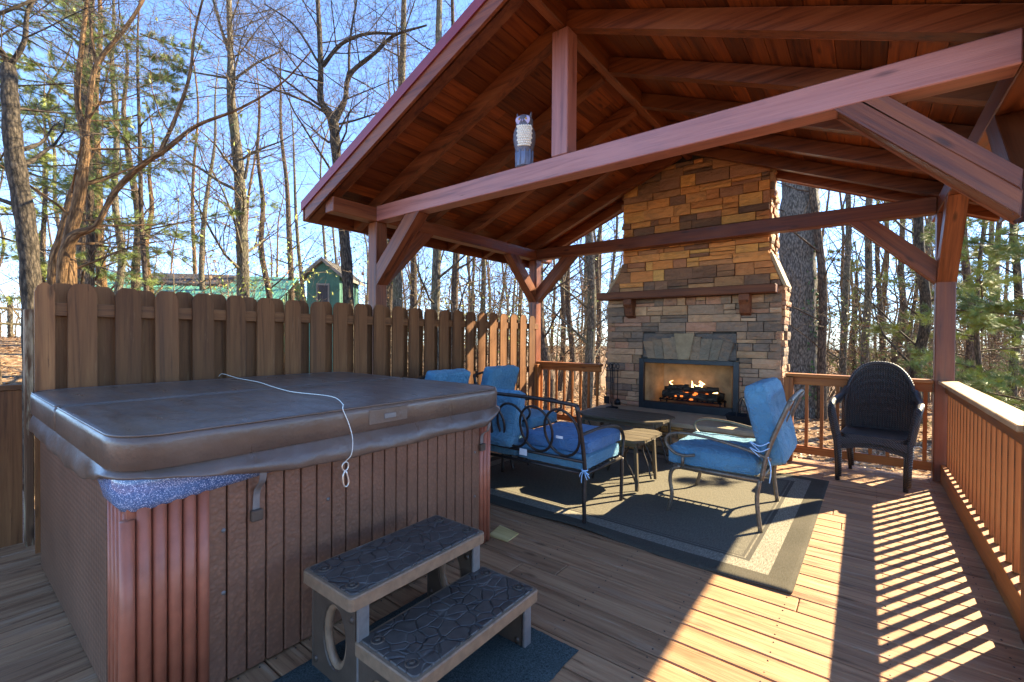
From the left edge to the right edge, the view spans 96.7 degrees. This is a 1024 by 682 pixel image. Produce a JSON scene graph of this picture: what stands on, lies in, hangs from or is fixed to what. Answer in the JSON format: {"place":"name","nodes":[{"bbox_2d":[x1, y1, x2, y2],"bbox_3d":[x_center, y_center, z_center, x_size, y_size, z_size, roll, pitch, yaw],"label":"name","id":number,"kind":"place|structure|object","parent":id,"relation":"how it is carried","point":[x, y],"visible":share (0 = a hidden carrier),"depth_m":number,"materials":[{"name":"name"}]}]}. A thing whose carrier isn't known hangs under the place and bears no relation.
{"place":"outdoors","nodes":[
{"label":"outdoors","id":0,"kind":"place"},
{"bbox_2d":[0,335,1019,508],"bbox_3d":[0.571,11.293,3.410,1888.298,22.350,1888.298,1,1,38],"label":"ground","id":1,"kind":"structure","parent":0,"point":[12,361],"depth_m":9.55,"materials":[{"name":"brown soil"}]},
{"bbox_2d":[0,303,20,337],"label":"split rail fence","id":2,"kind":"object","parent":1,"relation":"on","point":[9,323],"visible":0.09,"depth_m":14.94,"materials":[{"name":"grey wood"}]},
{"bbox_2d":[0,71,54,336],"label":"distant tree","id":3,"kind":"object","parent":1,"relation":"on","point":[2,234],"visible":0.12,"depth_m":25.30,"materials":[{"name":"brown plant"}]},
{"bbox_2d":[0,49,127,304],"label":"pine tree","id":4,"kind":"object","parent":1,"relation":"on","point":[42,230],"visible":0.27,"depth_m":11.41,"materials":[{"name":"green plant"}]},
{"bbox_2d":[0,1,129,283],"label":"distant tree","id":5,"kind":"object","parent":1,"relation":"on","point":[57,220],"visible":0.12,"depth_m":18.93,"materials":[{"name":"brown plant"}]},
{"bbox_2d":[0,0,166,495],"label":"gnarled tree","id":6,"kind":"object","parent":1,"relation":"on","point":[21,201],"visible":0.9,"depth_m":5.17,"materials":[{"name":"brown plant"}]},
{"bbox_2d":[0,0,176,286],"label":"bare tree","id":7,"kind":"object","parent":1,"relation":"on","point":[81,275],"visible":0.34,"depth_m":9.75,"materials":[{"name":"brown plant"}]},
{"bbox_2d":[0,0,190,289],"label":"bare tree","id":8,"kind":"object","parent":1,"relation":"on","point":[103,283],"visible":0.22,"depth_m":12.84,"materials":[{"name":"brown plant"}]},
{"bbox_2d":[0,0,195,384],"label":"pine tree","id":9,"kind":"object","parent":1,"relation":"on","point":[72,109],"visible":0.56,"depth_m":7.77,"materials":[{"name":"green plant"}]},
{"bbox_2d":[0,0,212,286],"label":"pine tree","id":10,"kind":"object","parent":1,"relation":"on","point":[90,237],"visible":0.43,"depth_m":9.50,"materials":[{"name":"green plant"}]},
{"bbox_2d":[24,0,205,293],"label":"bare tree","id":11,"kind":"object","parent":1,"relation":"on","point":[136,205],"visible":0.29,"depth_m":13.75,"materials":[{"name":"brown plant"}]},
{"bbox_2d":[0,0,230,294],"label":"bare tree","id":12,"kind":"object","parent":1,"relation":"on","point":[116,212],"visible":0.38,"depth_m":11.96,"materials":[{"name":"brown plant"}]},
{"bbox_2d":[29,0,289,295],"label":"pine tree","id":13,"kind":"object","parent":1,"relation":"on","point":[144,262],"visible":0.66,"depth_m":8.90,"materials":[{"name":"green plant"}]},
{"bbox_2d":[103,77,225,293],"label":"bare tree","id":14,"kind":"object","parent":1,"relation":"on","point":[150,201],"visible":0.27,"depth_m":17.02,"materials":[{"name":"brown plant"}]},
{"bbox_2d":[103,0,270,273],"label":"distant tree","id":15,"kind":"object","parent":1,"relation":"on","point":[194,257],"visible":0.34,"depth_m":21.31,"materials":[{"name":"brown plant"}]},
{"bbox_2d":[0,0,390,291],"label":"forked tree","id":16,"kind":"object","parent":1,"relation":"on","point":[62,267],"visible":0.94,"depth_m":6.54,"materials":[{"name":"brown plant"}]},
{"bbox_2d":[95,271,306,303],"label":"metal roof house","id":17,"kind":"structure","parent":1,"relation":"on","point":[276,292],"depth_m":18.48,"materials":[{"name":"green paint"}]},
{"bbox_2d":[40,8,367,304],"bbox_3d":[-5.888,-1.628,8.780,4.222,6.218,5.904,1,1,11],"label":"sapling","id":18,"kind":"object","parent":1,"relation":"on","point":[230,262],"visible":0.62,"depth_m":8.80,"materials":[{"name":"brown wood"}]},
{"bbox_2d":[160,43,273,293],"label":"bare tree","id":19,"kind":"object","parent":1,"relation":"on","point":[202,248],"visible":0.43,"depth_m":17.99,"materials":[{"name":"brown plant"}]},
{"bbox_2d":[100,138,336,300],"bbox_3d":[-7.152,-1.965,12.220,4.896,6.306,5.312,0,1,-4],"label":"sapling","id":20,"kind":"object","parent":1,"relation":"on","point":[252,252],"visible":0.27,"depth_m":12.62,"materials":[{"name":"brown plant"}]},
{"bbox_2d":[104,157,332,305],"bbox_3d":[-6.181,-1.413,11.625,4.709,5.590,4.340,0,1,-4],"label":"sapling","id":21,"kind":"object","parent":1,"relation":"on","point":[330,239],"visible":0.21,"depth_m":11.27,"materials":[{"name":"brown plant"}]},
{"bbox_2d":[71,0,385,296],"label":"tall tree","id":22,"kind":"object","parent":1,"relation":"on","point":[239,185],"visible":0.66,"depth_m":10.39,"materials":[{"name":"grey plant"}]},
{"bbox_2d":[167,44,305,275],"bbox_3d":[-13.295,-7.283,22.767,6.013,16.564,6.651,0,1,-6],"label":"distant tree","id":23,"kind":"object","parent":1,"relation":"on","point":[251,179],"visible":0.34,"depth_m":23.03,"materials":[{"name":"brown plant"}]},
{"bbox_2d":[190,32,338,299],"bbox_3d":[-7.531,-4.450,14.905,5.398,10.968,3.738,0,1,-18],"label":"bare tree","id":24,"kind":"object","parent":1,"relation":"on","point":[262,188],"visible":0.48,"depth_m":14.69,"materials":[{"name":"brown plant"}]},
{"bbox_2d":[227,142,313,291],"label":"distant tree","id":25,"kind":"object","parent":1,"relation":"on","point":[277,227],"visible":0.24,"depth_m":35.26,"materials":[{"name":"brown plant"}]},
{"bbox_2d":[240,20,319,299],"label":"bare tree","id":26,"kind":"object","parent":1,"relation":"on","point":[287,202],"visible":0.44,"depth_m":19.89,"materials":[{"name":"brown plant"}]},
{"bbox_2d":[222,79,339,300],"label":"bare tree","id":27,"kind":"object","parent":1,"relation":"on","point":[297,225],"visible":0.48,"depth_m":15.72,"materials":[{"name":"brown plant"}]},
{"bbox_2d":[34,282,537,553],"bbox_3d":[-1.318,0.704,4.987,0.191,2.169,5.440,1,1,38],"label":"privacy fence","id":28,"kind":"object","parent":1,"relation":"on","point":[87,335],"visible":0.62,"depth_m":3.65,"materials":[{"name":"brown wood"}]},
{"bbox_2d":[121,0,459,372],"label":"crooked tree","id":29,"kind":"object","parent":1,"relation":"on","point":[346,261],"visible":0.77,"depth_m":8.85,"materials":[{"name":"brown plant"}]},
{"bbox_2d":[257,44,372,298],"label":"distant tree","id":30,"kind":"object","parent":1,"relation":"on","point":[323,235],"visible":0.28,"depth_m":17.59,"materials":[{"name":"brown plant"}]},
{"bbox_2d":[295,102,367,275],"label":"distant tree","id":31,"kind":"object","parent":1,"relation":"on","point":[335,253],"visible":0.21,"depth_m":26.34,"materials":[{"name":"brown plant"}]},
{"bbox_2d":[300,257,363,372],"bbox_3d":[-5.074,-0.027,13.014,1.120,4.410,1.960,0,1,-2],"label":"green hut","id":32,"kind":"object","parent":1,"relation":"on","point":[333,283],"visible":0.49,"depth_m":12.14,"materials":[{"name":"paint"}]},
{"bbox_2d":[316,283,329,302],"bbox_3d":[-5.037,-1.223,12.132,0.340,0.620,0.040,0,1,-2],"label":"window","id":33,"kind":"structure","parent":32,"relation":"in","point":[325,290],"depth_m":12.11,"materials":[{"name":"grey glass"}]},
{"bbox_2d":[281,231,443,316],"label":"sapling","id":34,"kind":"object","parent":1,"relation":"on","point":[339,264],"visible":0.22,"depth_m":13.79,"materials":[{"name":"plant"}]},
{"bbox_2d":[231,0,498,375],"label":"bare tree","id":35,"kind":"object","parent":1,"relation":"on","point":[397,291],"visible":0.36,"depth_m":9.46,"materials":[{"name":"brown plant"}]},
{"bbox_2d":[317,34,442,375],"bbox_3d":[-4.249,-4.285,15.304,4.918,11.611,4.784,1,1,38],"label":"bare tree","id":36,"kind":"object","parent":1,"relation":"on","point":[390,289],"visible":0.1,"depth_m":15.00,"materials":[{"name":"brown plant"}]},
{"bbox_2d":[315,0,459,365],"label":"bare tree","id":37,"kind":"object","parent":1,"relation":"on","point":[413,301],"visible":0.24,"depth_m":12.06,"materials":[{"name":"brown plant"}]},
{"bbox_2d":[330,1,445,303],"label":"distant tree","id":38,"kind":"object","parent":1,"relation":"on","point":[356,132],"visible":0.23,"depth_m":19.95,"materials":[{"name":"brown plant"}]},
{"bbox_2d":[331,0,549,369],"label":"bare tree","id":39,"kind":"object","parent":1,"relation":"on","point":[437,274],"visible":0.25,"depth_m":8.29,"materials":[{"name":"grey plant"}]},
{"bbox_2d":[390,0,526,345],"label":"bare tree","id":40,"kind":"object","parent":1,"relation":"on","point":[483,288],"visible":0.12,"depth_m":11.93,"materials":[{"name":"brown plant"}]},
{"bbox_2d":[327,248,606,405],"bbox_3d":[-0.661,-0.629,9.226,6.566,4.980,3.087,0,1,-35],"label":"sapling","id":41,"kind":"object","parent":1,"relation":"on","point":[467,308],"visible":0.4,"depth_m":9.61,"materials":[{"name":"brown plant"}]},
{"bbox_2d":[383,0,552,368],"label":"bare tree","id":42,"kind":"object","parent":1,"relation":"on","point":[454,289],"visible":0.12,"depth_m":9.90,"materials":[{"name":"brown plant"}]},
{"bbox_2d":[404,256,553,348],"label":"distant tree","id":43,"kind":"object","parent":1,"relation":"on","point":[473,279],"visible":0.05,"depth_m":17.44,"materials":[{"name":"brown plant"}]},
{"bbox_2d":[405,251,596,368],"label":"sapling","id":44,"kind":"object","parent":1,"relation":"on","point":[467,296],"visible":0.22,"depth_m":12.36,"materials":[{"name":"brown plant"}]},
{"bbox_2d":[414,0,605,411],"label":"bare tree","id":45,"kind":"object","parent":1,"relation":"on","point":[545,354],"visible":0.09,"depth_m":9.23,"materials":[{"name":"brown plant"}]},
{"bbox_2d":[473,261,587,387],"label":"distant tree","id":46,"kind":"object","parent":1,"relation":"on","point":[519,300],"visible":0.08,"depth_m":16.65,"materials":[{"name":"brown plant"}]},
{"bbox_2d":[440,230,622,383],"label":"sapling","id":47,"kind":"object","parent":1,"relation":"on","point":[528,308],"visible":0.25,"depth_m":10.02,"materials":[{"name":"brown wood"}]},
{"bbox_2d":[468,231,614,416],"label":"bare tree","id":48,"kind":"object","parent":1,"relation":"on","point":[590,355],"visible":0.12,"depth_m":9.71,"materials":[{"name":"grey plant"}]},
{"bbox_2d":[509,236,613,390],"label":"bare tree","id":49,"kind":"object","parent":1,"relation":"on","point":[560,377],"visible":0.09,"depth_m":15.88,"materials":[{"name":"brown plant"}]},
{"bbox_2d":[525,298,606,393],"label":"sapling","id":50,"kind":"object","parent":1,"relation":"on","point":[578,348],"visible":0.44,"depth_m":13.50,"materials":[{"name":"brown plant"}]},
{"bbox_2d":[545,221,622,377],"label":"distant tree","id":51,"kind":"object","parent":1,"relation":"on","point":[585,332],"visible":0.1,"depth_m":16.26,"materials":[{"name":"brown plant"}]},
{"bbox_2d":[546,213,623,395],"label":"bare tree","id":52,"kind":"object","parent":1,"relation":"on","point":[597,267],"visible":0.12,"depth_m":14.01,"materials":[{"name":"brown plant"}]},
{"bbox_2d":[554,215,622,388],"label":"distant tree","id":53,"kind":"object","parent":1,"relation":"on","point":[616,237],"visible":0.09,"depth_m":17.21,"materials":[{"name":"brown plant"}]},
{"bbox_2d":[562,218,623,400],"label":"bare tree","id":54,"kind":"object","parent":1,"relation":"on","point":[569,321],"visible":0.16,"depth_m":12.95,"materials":[{"name":"brown plant"}]},
{"bbox_2d":[301,0,1023,643],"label":"pavilion","id":55,"kind":"structure","parent":1,"relation":"on","point":[909,108],"depth_m":3.69,"materials":[{"name":"brown wood"}]},
{"bbox_2d":[513,112,534,167],"bbox_3d":[0.097,-1.605,3.637,0.176,0.428,0.191,1,1,14],"label":"owl decoy","id":56,"kind":"object","parent":55,"relation":"on","point":[524,138],"visible":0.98,"depth_m":3.58,"materials":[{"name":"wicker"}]},
{"bbox_2d":[580,155,791,468],"bbox_3d":[2.129,-0.571,5.742,2.330,4.950,1.355,1,1,38],"label":"outdoor fireplace","id":57,"kind":"object","parent":1,"relation":"on","point":[695,331],"visible":0.73,"depth_m":5.80,"materials":[{"name":"stone"}]},
{"bbox_2d":[604,363,620,407],"bbox_3d":[1.367,0.602,6.176,0.193,0.605,0.185,0,1,-6],"label":"fire tool set","id":58,"kind":"object","parent":57,"relation":"on","point":[616,401],"visible":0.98,"depth_m":6.17,"materials":[{"name":"black metal"}]},
{"bbox_2d":[725,396,750,425],"bbox_3d":[2.621,0.770,5.056,0.444,0.302,0.284,1,1,38],"label":"log basket","id":59,"kind":"object","parent":57,"relation":"on","point":[740,417],"visible":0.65,"depth_m":5.03,"materials":[{"name":"black metal"}]},
{"bbox_2d":[778,182,823,418],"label":"ivy tree","id":60,"kind":"object","parent":1,"relation":"on","point":[795,251],"visible":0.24,"depth_m":10.17,"materials":[{"name":"grey plant"}]},
{"bbox_2d":[777,182,884,419],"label":"bare tree","id":61,"kind":"object","parent":1,"relation":"on","point":[822,324],"visible":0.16,"depth_m":9.90,"materials":[{"name":"brown plant"}]},
{"bbox_2d":[817,193,905,366],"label":"distant tree","id":62,"kind":"object","parent":1,"relation":"on","point":[843,248],"visible":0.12,"depth_m":16.26,"materials":[{"name":"brown plant"}]},
{"bbox_2d":[817,190,907,402],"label":"bare tree","id":63,"kind":"object","parent":1,"relation":"on","point":[847,265],"visible":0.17,"depth_m":12.88,"materials":[{"name":"brown plant"}]},
{"bbox_2d":[825,241,903,374],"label":"pine tree","id":64,"kind":"object","parent":1,"relation":"on","point":[853,298],"visible":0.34,"depth_m":16.89,"materials":[{"name":"plant"}]},
{"bbox_2d":[818,192,919,364],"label":"bare tree","id":65,"kind":"object","parent":1,"relation":"on","point":[868,255],"visible":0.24,"depth_m":11.95,"materials":[{"name":"brown plant"}]},
{"bbox_2d":[816,194,930,374],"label":"distant tree","id":66,"kind":"object","parent":1,"relation":"on","point":[842,230],"visible":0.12,"depth_m":14.77,"materials":[{"name":"brown plant"}]},
{"bbox_2d":[825,200,931,360],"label":"bare tree","id":67,"kind":"object","parent":1,"relation":"on","point":[877,262],"visible":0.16,"depth_m":15.93,"materials":[{"name":"brown plant"}]},
{"bbox_2d":[825,201,960,364],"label":"bare tree","id":68,"kind":"object","parent":1,"relation":"on","point":[903,307],"visible":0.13,"depth_m":14.86,"materials":[{"name":"brown plant"}]},
{"bbox_2d":[816,251,974,378],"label":"sapling","id":69,"kind":"object","parent":1,"relation":"on","point":[854,315],"visible":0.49,"depth_m":11.26,"materials":[{"name":"brown plant"}]},
{"bbox_2d":[817,218,986,387],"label":"sapling","id":70,"kind":"object","parent":1,"relation":"on","point":[877,326],"visible":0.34,"depth_m":10.60,"materials":[{"name":"brown plant"}]},
{"bbox_2d":[830,199,1002,373],"bbox_3d":[11.463,-1.290,13.271,3.663,6.762,2.940,1,1,38],"label":"pine tree","id":71,"kind":"object","parent":1,"relation":"on","point":[914,301],"visible":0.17,"depth_m":12.96,"materials":[{"name":"green plant"}]},
{"bbox_2d":[811,193,1022,423],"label":"bare tree","id":72,"kind":"object","parent":1,"relation":"on","point":[924,293],"visible":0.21,"depth_m":9.43,"materials":[{"name":"brown plant"}]},
{"bbox_2d":[820,196,1023,371],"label":"distant tree","id":73,"kind":"object","parent":1,"relation":"on","point":[883,288],"visible":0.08,"depth_m":16.41,"materials":[{"name":"brown plant"}]},
{"bbox_2d":[827,216,1022,398],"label":"distant tree","id":74,"kind":"object","parent":1,"relation":"on","point":[929,247],"visible":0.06,"depth_m":15.45,"materials":[{"name":"brown plant"}]},
{"bbox_2d":[831,221,1023,375],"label":"sapling","id":75,"kind":"object","parent":1,"relation":"on","point":[957,309],"visible":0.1,"depth_m":13.25,"materials":[{"name":"green plant"}]},
{"bbox_2d":[860,221,1023,397],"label":"sapling","id":76,"kind":"object","parent":1,"relation":"on","point":[959,323],"visible":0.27,"depth_m":10.93,"materials":[{"name":"green plant"}]},
{"bbox_2d":[866,217,1023,409],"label":"pine tree","id":77,"kind":"object","parent":1,"relation":"on","point":[981,287],"visible":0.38,"depth_m":8.10,"materials":[{"name":"green plant"}]},
{"bbox_2d":[885,202,1022,375],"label":"bare tree","id":78,"kind":"object","parent":1,"relation":"on","point":[970,354],"visible":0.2,"depth_m":11.04,"materials":[{"name":"brown plant"}]},
{"bbox_2d":[895,220,1023,395],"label":"bare tree","id":79,"kind":"object","parent":1,"relation":"on","point":[998,224],"visible":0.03,"depth_m":13.93,"materials":[{"name":"brown plant"}]},
{"bbox_2d":[906,226,1023,429],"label":"pine tree","id":80,"kind":"object","parent":1,"relation":"on","point":[1006,307],"visible":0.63,"depth_m":6.79,"materials":[{"name":"green plant"}]},
{"bbox_2d":[909,221,1023,401],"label":"sapling","id":81,"kind":"object","parent":1,"relation":"on","point":[988,352],"visible":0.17,"depth_m":10.99,"materials":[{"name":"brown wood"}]},
{"bbox_2d":[925,218,1023,399],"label":"tree","id":82,"kind":"object","parent":1,"relation":"on","point":[1018,287],"visible":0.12,"depth_m":8.92,"materials":[{"name":"green plant"}]},
{"bbox_2d":[0,0,1023,350],"label":"sky","id":83,"kind":"structure","parent":0,"point":[458,6],"materials":[{"name":"blue"}]},
{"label":"deck skirt board","id":84,"kind":"structure","parent":0,"visible":0},
{"bbox_2d":[23,309,34,546],"bbox_3d":[-3.082,0.698,2.907,0.085,1.800,0.038,1,1,38],"label":"fence post","id":85,"kind":"object","parent":84,"relation":"on","point":[28,367],"visible":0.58,"depth_m":2.88,"materials":[{"name":"brown wood"}]},
{"bbox_2d":[0,491,99,681],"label":"side deck floor","id":86,"kind":"structure","parent":84,"relation":"on","point":[39,641],"depth_m":2.07,"materials":[{"name":"brown wood"}]},
{"bbox_2d":[0,384,22,547],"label":"privacy wall","id":87,"kind":"structure","parent":86,"relation":"on","point":[11,509],"depth_m":2.89,"materials":[{"name":"brown wood"}]},
{"bbox_2d":[225,423,1023,681],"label":"deck floor","id":88,"kind":"structure","parent":84,"relation":"on","point":[831,622],"depth_m":2.31,"materials":[{"name":"brown wood"}]},
{"bbox_2d":[29,372,499,681],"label":"hot tub","id":89,"kind":"object","parent":88,"relation":"on","point":[192,530],"visible":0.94,"depth_m":1.90,"materials":[{"name":"brown plastic"}]},
{"bbox_2d":[219,374,352,486],"bbox_3d":[-1.494,0.458,2.833,2.168,0.392,0.084,1,1,45],"label":"cord","id":90,"kind":"object","parent":89,"relation":"hanging from","point":[349,426],"visible":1,"depth_m":2.08,"materials":[{"name":"fabric"}]},
{"bbox_2d":[272,592,578,681],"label":"door mat","id":91,"kind":"object","parent":88,"relation":"on","point":[542,657],"depth_m":1.87,"materials":[{"name":"fabric"}]},
{"bbox_2d":[304,515,536,681],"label":"tub steps","id":92,"kind":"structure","parent":91,"relation":"on","point":[442,629],"depth_m":1.80,"materials":[{"name":"grey plastic"}]},
{"bbox_2d":[490,525,518,541],"bbox_3d":[-0.059,1.311,3.106,0.198,0.008,0.170,1,1,38],"label":"wood scrap","id":93,"kind":"object","parent":88,"relation":"on","point":[500,532],"visible":0.88,"depth_m":3.09,"materials":[{"name":"beige wood"}]},
{"bbox_2d":[534,361,602,421],"bbox_3d":[0.810,0.954,6.809,1.085,1.260,0.245,1,1,38],"label":"corner railing","id":94,"kind":"object","parent":88,"relation":"on","point":[540,366],"visible":0.68,"depth_m":6.87,"materials":[{"name":"brown wood"}]},
{"bbox_2d":[237,464,1020,681],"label":"deck screws","id":95,"kind":"object","parent":88,"relation":"on","point":[786,596],"visible":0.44,"depth_m":2.40,"materials":[{"name":"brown metal"}]},
{"bbox_2d":[490,447,828,593],"bbox_3d":[1.056,1.303,4.277,3.000,0.031,2.472,1,1,39],"label":"area rug","id":96,"kind":"object","parent":88,"relation":"on","point":[708,522],"visible":0.65,"depth_m":3.53,"materials":[{"name":"grey fabric"}]},
{"bbox_2d":[417,368,514,469],"bbox_3d":[-0.478,0.799,4.584,0.829,1.007,0.651,1,1,38],"label":"patio armchair","id":97,"kind":"object","parent":96,"relation":"on","point":[459,375],"visible":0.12,"depth_m":4.66,"materials":[{"name":"blue fabric"}]},
{"bbox_2d":[473,365,561,464],"bbox_3d":[0.057,0.796,5.244,0.829,1.007,0.651,1,1,38],"label":"patio armchair","id":98,"kind":"object","parent":96,"relation":"on","point":[502,377],"visible":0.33,"depth_m":5.21,"materials":[{"name":"blue fabric"}]},
{"bbox_2d":[490,388,624,523],"bbox_3d":[0.201,0.854,3.826,1.318,0.916,0.825,1,1,38],"label":"loveseat","id":99,"kind":"object","parent":96,"relation":"on","point":[583,448],"visible":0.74,"depth_m":3.54,"materials":[{"name":"blue fabric"}]},
{"bbox_2d":[587,424,661,491],"bbox_3d":[1.021,1.067,4.235,0.602,0.445,0.574,1,1,38],"label":"side table","id":100,"kind":"object","parent":96,"relation":"on","point":[635,437],"visible":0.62,"depth_m":4.10,"materials":[{"name":"grey wood"}]},
{"bbox_2d":[580,408,674,472],"bbox_3d":[1.217,1.034,4.880,0.930,0.499,0.612,1,1,38],"label":"coffee table","id":101,"kind":"object","parent":96,"relation":"on","point":[647,420],"visible":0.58,"depth_m":4.77,"materials":[{"name":"grey wood"}]},
{"bbox_2d":[664,377,803,532],"bbox_3d":[1.756,0.810,3.578,0.863,1.038,0.810,1,1,38],"label":"patio armchair","id":102,"kind":"object","parent":96,"relation":"on","point":[773,442],"visible":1,"depth_m":3.29,"materials":[{"name":"blue fabric"}]},
{"bbox_2d":[784,373,933,470],"bbox_3d":[3.538,0.995,4.737,1.225,1.260,0.185,1,1,38],"label":"end railing","id":103,"kind":"object","parent":88,"relation":"on","point":[925,386],"visible":0.59,"depth_m":4.82,"materials":[{"name":"brown wood"}]},
{"bbox_2d":[827,395,916,492],"bbox_3d":[3.473,0.793,4.367,0.681,1.077,0.610,1,1,44],"label":"wicker chair","id":104,"kind":"object","parent":88,"relation":"on","point":[882,448],"visible":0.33,"depth_m":4.22,"materials":[{"name":"black wicker"}]},
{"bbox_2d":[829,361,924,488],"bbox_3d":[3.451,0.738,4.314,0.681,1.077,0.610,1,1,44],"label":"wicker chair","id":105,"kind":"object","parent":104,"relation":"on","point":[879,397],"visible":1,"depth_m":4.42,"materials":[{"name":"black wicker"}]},
{"bbox_2d":[938,381,1023,630],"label":"side railing","id":106,"kind":"object","parent":88,"relation":"on","point":[981,480],"visible":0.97,"depth_m":2.74,"materials":[{"name":"brown wood"}]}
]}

